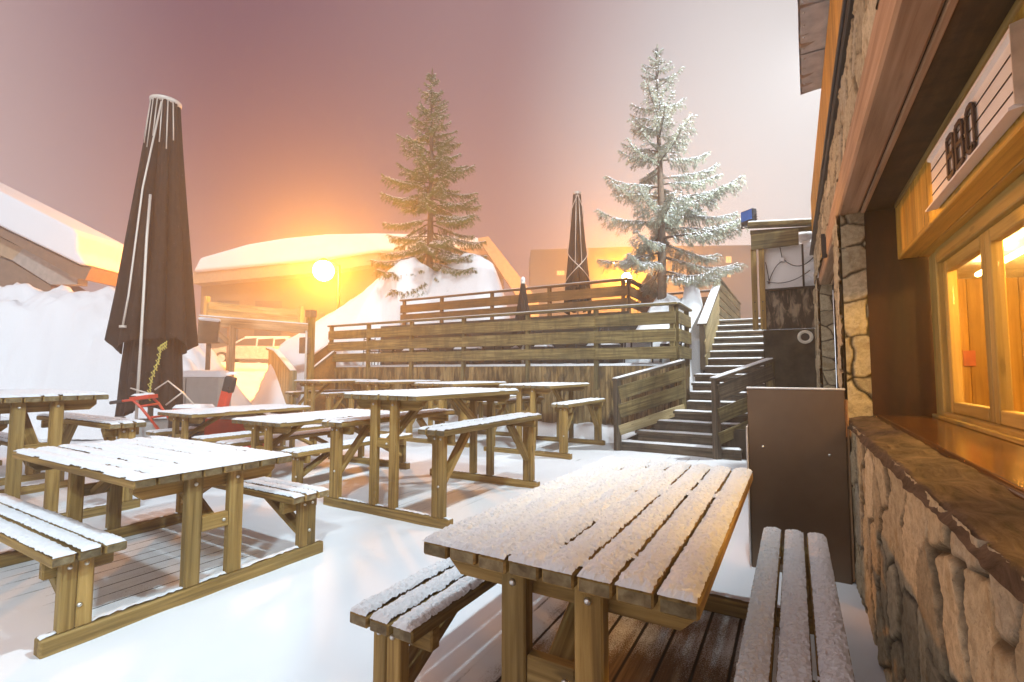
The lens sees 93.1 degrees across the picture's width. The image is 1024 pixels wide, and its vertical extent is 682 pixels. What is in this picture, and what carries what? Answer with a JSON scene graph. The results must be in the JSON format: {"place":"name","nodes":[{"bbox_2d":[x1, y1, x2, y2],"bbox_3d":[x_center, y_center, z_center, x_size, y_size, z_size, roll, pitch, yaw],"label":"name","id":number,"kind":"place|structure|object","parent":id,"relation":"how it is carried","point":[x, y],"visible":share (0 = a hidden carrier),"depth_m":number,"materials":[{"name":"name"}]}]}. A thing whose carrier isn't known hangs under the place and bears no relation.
{"place":"outdoors","nodes":[
{"label":"outdoors","id":0,"kind":"place"},
{"bbox_2d":[0,439,710,449],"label":"ground","id":1,"kind":"structure","parent":0,"point":[2,447],"depth_m":10.43,"materials":[{"name":"white snow"}]},
{"bbox_2d":[193,233,538,362],"bbox_3d":[-11.281,-2.624,42.253,26.573,10.596,12.000,0,-4,0],"label":"chalet","id":2,"kind":"object","parent":1,"relation":"on","point":[278,274],"visible":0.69,"depth_m":37.24,"materials":[{"name":"brown wood"}]},
{"bbox_2d":[529,245,759,318],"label":"apartment block","id":3,"kind":"structure","parent":1,"relation":"on","point":[547,266],"depth_m":72.83,"materials":[{"name":"orange"}]},
{"bbox_2d":[0,0,834,333],"label":"sky","id":4,"kind":"structure","parent":0,"point":[293,112],"materials":[{"name":"pink"}]},
{"bbox_2d":[0,253,836,442],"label":"snow terrain","id":5,"kind":"structure","parent":0,"point":[53,338],"depth_m":11.49,"materials":[{"name":"white snow"}]},
{"bbox_2d":[0,182,123,291],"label":"snowy house","id":6,"kind":"structure","parent":5,"relation":"on","point":[44,247],"depth_m":17.04,"materials":[{"name":"white snow"}]},
{"bbox_2d":[198,317,220,369],"bbox_3d":[-7.087,0.698,11.318,0.481,2.517,0.150,1,-4,-11],"label":"sign board","id":7,"kind":"object","parent":5,"relation":"on","point":[208,331],"visible":0.76,"depth_m":11.33,"materials":[{"name":"brown wood"}]},
{"bbox_2d":[212,336,290,361],"bbox_3d":[-13.687,0.509,26.022,4.530,1.507,1.834,1,-4,-12],"label":"parked car","id":8,"kind":"object","parent":5,"relation":"on","point":[250,347],"visible":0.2,"depth_m":25.26,"materials":[{"name":"paint"}]},
{"bbox_2d":[203,296,303,333],"bbox_3d":[-9.104,-0.027,17.035,3.512,3.093,0.187,0,-4,0],"label":"plank screen","id":9,"kind":"object","parent":5,"relation":"on","point":[296,316],"visible":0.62,"depth_m":17.08,"materials":[{"name":"brown wood"}]},
{"bbox_2d":[199,310,316,411],"bbox_3d":[-6.702,0.682,12.828,2.794,3.150,0.300,2,-4,-26],"label":"timber portal","id":10,"kind":"object","parent":5,"relation":"on","point":[231,324],"visible":0.7,"depth_m":12.94,"materials":[{"name":"brown wood"}]},
{"bbox_2d":[299,331,309,411],"bbox_3d":[-5.707,0.928,13.259,0.358,2.420,0.148,-2,-4,30],"label":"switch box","id":11,"kind":"object","parent":10,"relation":"attached to","point":[304,344],"visible":0.9,"depth_m":13.23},
{"bbox_2d":[266,347,296,404],"bbox_3d":[-6.872,1.248,14.374,0.196,2.218,2.402,4,-5,-43],"label":"plank wing fence","id":12,"kind":"object","parent":5,"relation":"on","point":[284,369],"visible":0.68,"depth_m":14.15,"materials":[{"name":"brown wood"}]},
{"bbox_2d":[314,342,335,410],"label":"side steps","id":13,"kind":"structure","parent":5,"relation":"on","point":[324,365],"depth_m":13.74,"materials":[{"name":"brown wood"}]},
{"bbox_2d":[313,258,340,308],"bbox_3d":[-7.777,-1.198,20.070,1.037,4.525,0.834,-2,-4,30],"label":"street lamp","id":14,"kind":"object","parent":5,"relation":"on","point":[323,269],"visible":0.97,"depth_m":20.04,"materials":[{"name":"white glass"}]},
{"bbox_2d":[366,68,487,298],"bbox_3d":[-2.842,-5.609,17.421,4.179,8.893,4.633,1,-4,-7],"label":"spruce tree","id":15,"kind":"object","parent":5,"relation":"on","point":[437,164],"visible":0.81,"depth_m":17.17,"materials":[{"name":"green plant"}]},
{"bbox_2d":[334,311,689,430],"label":"terrace","id":16,"kind":"structure","parent":5,"relation":"on","point":[550,371],"depth_m":11.19,"materials":[{"name":"brown wood"}]},
{"bbox_2d":[363,338,383,364],"bbox_3d":[-4.092,0.328,14.322,0.466,0.881,0.422,-3,-5,39],"label":"metal chair","id":17,"kind":"object","parent":16,"relation":"on","point":[377,350],"visible":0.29,"depth_m":14.28,"materials":[{"name":"grey metal"}]},
{"bbox_2d":[400,336,421,364],"bbox_3d":[-2.899,0.304,13.908,0.466,0.881,0.422,-3,-5,39],"label":"metal chair","id":18,"kind":"object","parent":16,"relation":"on","point":[405,350],"visible":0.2,"depth_m":13.84,"materials":[{"name":"grey metal"}]},
{"bbox_2d":[414,337,430,364],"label":"metal chair","id":19,"kind":"object","parent":16,"relation":"on","point":[420,349],"visible":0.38,"depth_m":13.25,"materials":[{"name":"grey metal"}]},
{"bbox_2d":[426,347,457,366],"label":"bistro table","id":20,"kind":"object","parent":16,"relation":"on","point":[439,351],"visible":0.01,"depth_m":13.08,"materials":[{"name":"black metal"}]},
{"bbox_2d":[451,334,472,366],"bbox_3d":[-1.342,0.250,13.007,0.466,0.881,0.423,-1,-4,15],"label":"metal chair","id":21,"kind":"object","parent":16,"relation":"on","point":[457,348],"visible":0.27,"depth_m":12.86,"materials":[{"name":"grey metal"}]},
{"bbox_2d":[466,334,484,366],"bbox_3d":[-0.978,0.220,12.519,0.466,0.881,0.422,-2,-4,24],"label":"metal chair","id":22,"kind":"object","parent":16,"relation":"on","point":[473,348],"visible":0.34,"depth_m":12.45,"materials":[{"name":"grey metal"}]},
{"bbox_2d":[481,346,513,363],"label":"bistro table","id":23,"kind":"object","parent":16,"relation":"on","point":[494,349],"visible":0.02,"depth_m":12.23,"materials":[{"name":"black metal"}]},
{"bbox_2d":[327,301,677,389],"bbox_3d":[-1.085,0.243,11.584,9.750,1.693,0.150,-2,-4,30],"label":"terrace fence","id":24,"kind":"object","parent":16,"relation":"on","point":[596,336],"visible":0.9,"depth_m":10.79,"materials":[{"name":"brown wood"}]},
{"bbox_2d":[399,277,628,324],"bbox_3d":[-0.349,-0.855,13.580,7.370,1.143,0.150,-2,-4,30],"label":"terrace fence","id":25,"kind":"object","parent":16,"relation":"on","point":[549,296],"visible":0.67,"depth_m":13.26,"materials":[{"name":"brown wood"}]},
{"bbox_2d":[509,346,524,363],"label":"metal chair","id":26,"kind":"object","parent":16,"relation":"on","point":[516,347],"visible":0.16,"depth_m":11.97,"materials":[{"name":"grey metal"}]},
{"bbox_2d":[512,277,534,363],"bbox_3d":[0.269,-0.423,11.758,0.598,2.290,0.592,0,-4,0],"label":"closed parasol","id":27,"kind":"object","parent":16,"relation":"on","point":[522,305],"visible":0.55,"depth_m":11.69,"materials":[{"name":"fabric"}]},
{"bbox_2d":[531,330,556,363],"bbox_3d":[0.753,0.160,11.518,0.466,0.881,0.422,-3,-5,42],"label":"metal chair","id":28,"kind":"object","parent":16,"relation":"on","point":[543,346],"visible":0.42,"depth_m":11.44,"materials":[{"name":"grey metal"}]},
{"bbox_2d":[553,343,588,363],"bbox_3d":[1.374,0.202,11.351,0.700,0.777,0.700,-2,-4,34],"label":"bistro table","id":29,"kind":"object","parent":16,"relation":"on","point":[576,359],"depth_m":11.33,"materials":[{"name":"black metal"}]},
{"bbox_2d":[584,328,610,363],"bbox_3d":[1.946,0.136,11.104,0.466,0.881,0.422,-3,-5,42],"label":"metal chair","id":30,"kind":"object","parent":16,"relation":"on","point":[590,345],"visible":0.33,"depth_m":11.04,"materials":[{"name":"grey metal"}]},
{"bbox_2d":[599,327,622,363],"bbox_3d":[2.180,0.110,10.692,0.466,0.881,0.422,-1,-4,21],"label":"metal chair","id":31,"kind":"object","parent":16,"relation":"on","point":[609,344],"visible":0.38,"depth_m":10.55,"materials":[{"name":"grey metal"}]},
{"bbox_2d":[623,342,653,362],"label":"bistro table","id":32,"kind":"object","parent":16,"relation":"on","point":[631,346],"visible":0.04,"depth_m":10.37,"materials":[{"name":"black metal"}]},
{"bbox_2d":[659,325,682,362],"bbox_3d":[3.373,0.086,10.278,0.466,0.881,0.422,-1,-4,21],"label":"metal chair","id":33,"kind":"object","parent":16,"relation":"on","point":[664,344],"visible":0.39,"depth_m":10.14,"materials":[{"name":"grey metal"}]},
{"bbox_2d":[675,302,691,376],"bbox_3d":[3.436,0.009,9.723,0.150,1.443,1.265,-2,-4,30],"label":"terrace fence","id":34,"kind":"object","parent":16,"relation":"attached to","point":[684,337],"visible":0.85,"depth_m":9.56,"materials":[{"name":"brown wood"}]},
{"bbox_2d":[622,271,638,312],"bbox_3d":[7.346,-1.938,30.262,0.977,4.909,0.599,2,-4,-23],"label":"street lamp","id":35,"kind":"object","parent":5,"relation":"on","point":[624,275],"visible":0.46,"depth_m":30.22,"materials":[{"name":"white metal"}]},
{"bbox_2d":[626,278,653,312],"bbox_3d":[3.518,-0.886,12.954,0.150,1.143,2.765,-2,-4,30],"label":"terrace fence","id":36,"kind":"object","parent":5,"relation":"on","point":[633,292],"visible":0.33,"depth_m":12.24,"materials":[{"name":"brown wood"}]},
{"bbox_2d":[592,44,748,301],"bbox_3d":[3.842,-3.882,11.616,3.576,6.958,4.066,-2,-4,30],"label":"spruce tree","id":37,"kind":"object","parent":5,"relation":"on","point":[658,241],"visible":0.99,"depth_m":11.52,"materials":[{"name":"white plant"}]},
{"bbox_2d":[667,289,710,305],"bbox_3d":[4.974,-0.833,13.729,1.710,1.143,0.150,-2,-4,30],"label":"terrace fence","id":38,"kind":"object","parent":5,"relation":"on","point":[704,299],"depth_m":13.50,"materials":[{"name":"brown wood"}]},
{"bbox_2d":[713,276,740,319],"bbox_3d":[6.470,-0.766,14.402,0.150,1.403,5.590,-2,-4,30],"label":"terrace fence","id":39,"kind":"object","parent":5,"relation":"on","point":[729,303],"visible":0.52,"depth_m":13.59,"materials":[{"name":"brown wood"}]},
{"bbox_2d":[763,328,816,387],"bbox_3d":[5.660,0.959,9.823,0.760,2.070,4.455,-2,-4,30],"label":"concrete base","id":40,"kind":"object","parent":5,"relation":"on","point":[792,352],"visible":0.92,"depth_m":7.96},
{"bbox_2d":[747,218,818,329],"bbox_3d":[4.728,-1.116,8.171,1.303,1.854,0.704,-2,-4,30],"label":"lean to shed","id":41,"kind":"object","parent":40,"relation":"on","point":[786,273],"visible":0.76,"depth_m":8.10,"materials":[{"name":"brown wood"}]},
{"bbox_2d":[741,208,757,228],"bbox_3d":[4.142,-2.135,8.470,0.147,0.295,0.330,2,-4,-22],"label":"floodlight","id":42,"kind":"object","parent":41,"relation":"on","point":[748,215],"visible":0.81,"depth_m":8.42,"materials":[{"name":"blue metal"}]},
{"bbox_2d":[0,423,885,681],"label":"deck","id":43,"kind":"structure","parent":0,"point":[290,623],"depth_m":2.76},
{"bbox_2d":[0,416,46,485],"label":"picnic table","id":44,"kind":"object","parent":43,"relation":"on","point":[30,474],"visible":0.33,"depth_m":5.92,"materials":[{"name":"brown wood"}]},
{"bbox_2d":[0,388,145,518],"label":"picnic table","id":45,"kind":"object","parent":43,"relation":"on","point":[57,421],"visible":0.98,"depth_m":4.30,"materials":[{"name":"brown wood"}]},
{"bbox_2d":[104,94,198,439],"bbox_3d":[-6.365,-1.230,8.665,1.348,6.435,1.394,0,-4,0],"label":"closed parasol","id":46,"kind":"object","parent":43,"relation":"on","point":[152,326],"visible":0.92,"depth_m":8.40,"materials":[{"name":"fabric"}]},
{"bbox_2d":[0,435,328,658],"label":"picnic table","id":47,"kind":"object","parent":43,"relation":"on","point":[69,551],"visible":1,"depth_m":2.97,"materials":[{"name":"brown wood"}]},
{"bbox_2d":[109,372,263,447],"bbox_3d":[-5.205,1.169,7.821,2.204,1.345,0.620,0,-4,0],"label":"snow blower","id":48,"kind":"object","parent":43,"relation":"on","point":[224,424],"visible":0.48,"depth_m":7.63,"materials":[{"name":"red paint"}]},
{"bbox_2d":[183,370,231,406],"bbox_3d":[-6.753,1.315,10.530,1.040,1.372,0.512,0,-4,0],"label":"storage box","id":49,"kind":"object","parent":43,"relation":"on","point":[202,386],"visible":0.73,"depth_m":10.31,"materials":[{"name":"black metal"}]},
{"bbox_2d":[146,404,322,455],"bbox_3d":[-4.204,1.421,7.469,1.582,0.795,1.853,-2,-4,31],"label":"picnic table","id":50,"kind":"object","parent":43,"relation":"on","point":[185,417],"visible":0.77,"depth_m":6.99,"materials":[{"name":"brown wood"}]},
{"bbox_2d":[216,408,412,483],"bbox_3d":[-2.531,1.357,6.409,1.582,0.795,1.853,-2,-4,29],"label":"picnic table","id":51,"kind":"object","parent":43,"relation":"on","point":[285,427],"visible":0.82,"depth_m":5.88,"materials":[{"name":"brown wood"}]},
{"bbox_2d":[285,379,382,427],"bbox_3d":[-4.385,1.543,12.200,1.584,1.157,1.854,-2,-4,30],"label":"picnic table","id":52,"kind":"object","parent":43,"relation":"on","point":[329,395],"visible":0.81,"depth_m":11.58,"materials":[{"name":"brown wood"}]},
{"bbox_2d":[348,380,446,433],"bbox_3d":[-2.615,1.487,11.268,1.584,1.157,1.854,-2,-4,31],"label":"picnic table","id":53,"kind":"object","parent":43,"relation":"on","point":[368,385],"visible":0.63,"depth_m":10.79,"materials":[{"name":"brown wood"}]},
{"bbox_2d":[322,387,541,528],"bbox_3d":[-0.789,1.108,5.297,1.584,1.157,1.854,-2,-4,30],"label":"picnic table","id":54,"kind":"object","parent":43,"relation":"on","point":[440,434],"visible":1,"depth_m":4.77,"materials":[{"name":"brown wood"}]},
{"bbox_2d":[406,381,515,447],"bbox_3d":[-0.996,1.395,9.777,1.584,1.157,1.854,-2,-4,31],"label":"picnic table","id":55,"kind":"object","parent":43,"relation":"on","point":[474,384],"visible":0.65,"depth_m":9.33,"materials":[{"name":"brown wood"}]},
{"bbox_2d":[483,382,605,459],"bbox_3d":[0.629,1.327,8.653,1.584,1.157,1.854,-2,-4,29],"label":"picnic table","id":56,"kind":"object","parent":43,"relation":"on","point":[564,410],"visible":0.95,"depth_m":8.11,"materials":[{"name":"brown wood"}]},
{"bbox_2d":[349,455,854,681],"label":"picnic table","id":57,"kind":"object","parent":43,"relation":"on","point":[594,543],"visible":1,"depth_m":1.67,"materials":[{"name":"brown wood"}]},
{"bbox_2d":[621,318,764,460],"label":"staircase","id":58,"kind":"structure","parent":43,"relation":"on","point":[736,344],"depth_m":8.66,"materials":[{"name":"brown wood"}]},
{"bbox_2d":[612,360,685,450],"bbox_3d":[2.482,1.120,8.684,1.574,1.588,0.150,2,-4,-24],"label":"stair railing","id":59,"kind":"object","parent":58,"relation":"attached to","point":[637,405],"visible":0.93,"depth_m":8.57,"materials":[{"name":"brown wood"}]},
{"bbox_2d":[697,286,720,369],"bbox_3d":[4.511,-0.379,11.038,0.200,2.091,2.246,-2,-4,31],"label":"stair railing","id":60,"kind":"object","parent":58,"relation":"on","point":[708,321],"visible":0.94,"depth_m":10.57,"materials":[{"name":"brown wood"}]},
{"bbox_2d":[709,358,774,459],"bbox_3d":[3.741,1.062,7.817,1.304,1.598,0.150,2,-4,-22],"label":"stair railing","id":61,"kind":"object","parent":58,"relation":"attached to","point":[726,389],"visible":0.78,"depth_m":7.65,"materials":[{"name":"brown wood"}]},
{"bbox_2d":[746,387,854,584],"bbox_3d":[2.032,0.952,3.460,0.601,1.248,0.540,-2,-4,30],"label":"steel cabinet","id":62,"kind":"object","parent":43,"relation":"on","point":[798,450],"visible":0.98,"depth_m":3.23,"materials":[{"name":"brown metal"}]},
{"bbox_2d":[798,0,1023,681],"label":"restaurant building","id":63,"kind":"structure","parent":43,"relation":"on","point":[926,319],"depth_m":2.29,"materials":[{"name":"stone"}]},
{"bbox_2d":[925,18,1023,211],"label":"letter sign","id":64,"kind":"object","parent":63,"relation":"attached to","point":[989,112],"visible":1,"depth_m":1.74,"materials":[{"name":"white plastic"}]},
{"bbox_2d":[929,173,1023,445],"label":"window","id":65,"kind":"structure","parent":63,"relation":"in","point":[984,234],"depth_m":2.37,"materials":[{"name":"brown wood"}]},
{"bbox_3d":[0.381,-0.444,14.867,7.300,0.232,2.900,-2,-4,30],"label":"upper terrace","id":66,"kind":"object","parent":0,"visible":0},
{"bbox_2d":[564,191,591,314],"bbox_3d":[1.814,-2.306,13.473,0.770,3.795,0.803,0,-4,0],"label":"closed parasol","id":67,"kind":"object","parent":66,"relation":"on","point":[577,267],"visible":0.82,"depth_m":13.31,"materials":[{"name":"fabric"}]}
]}

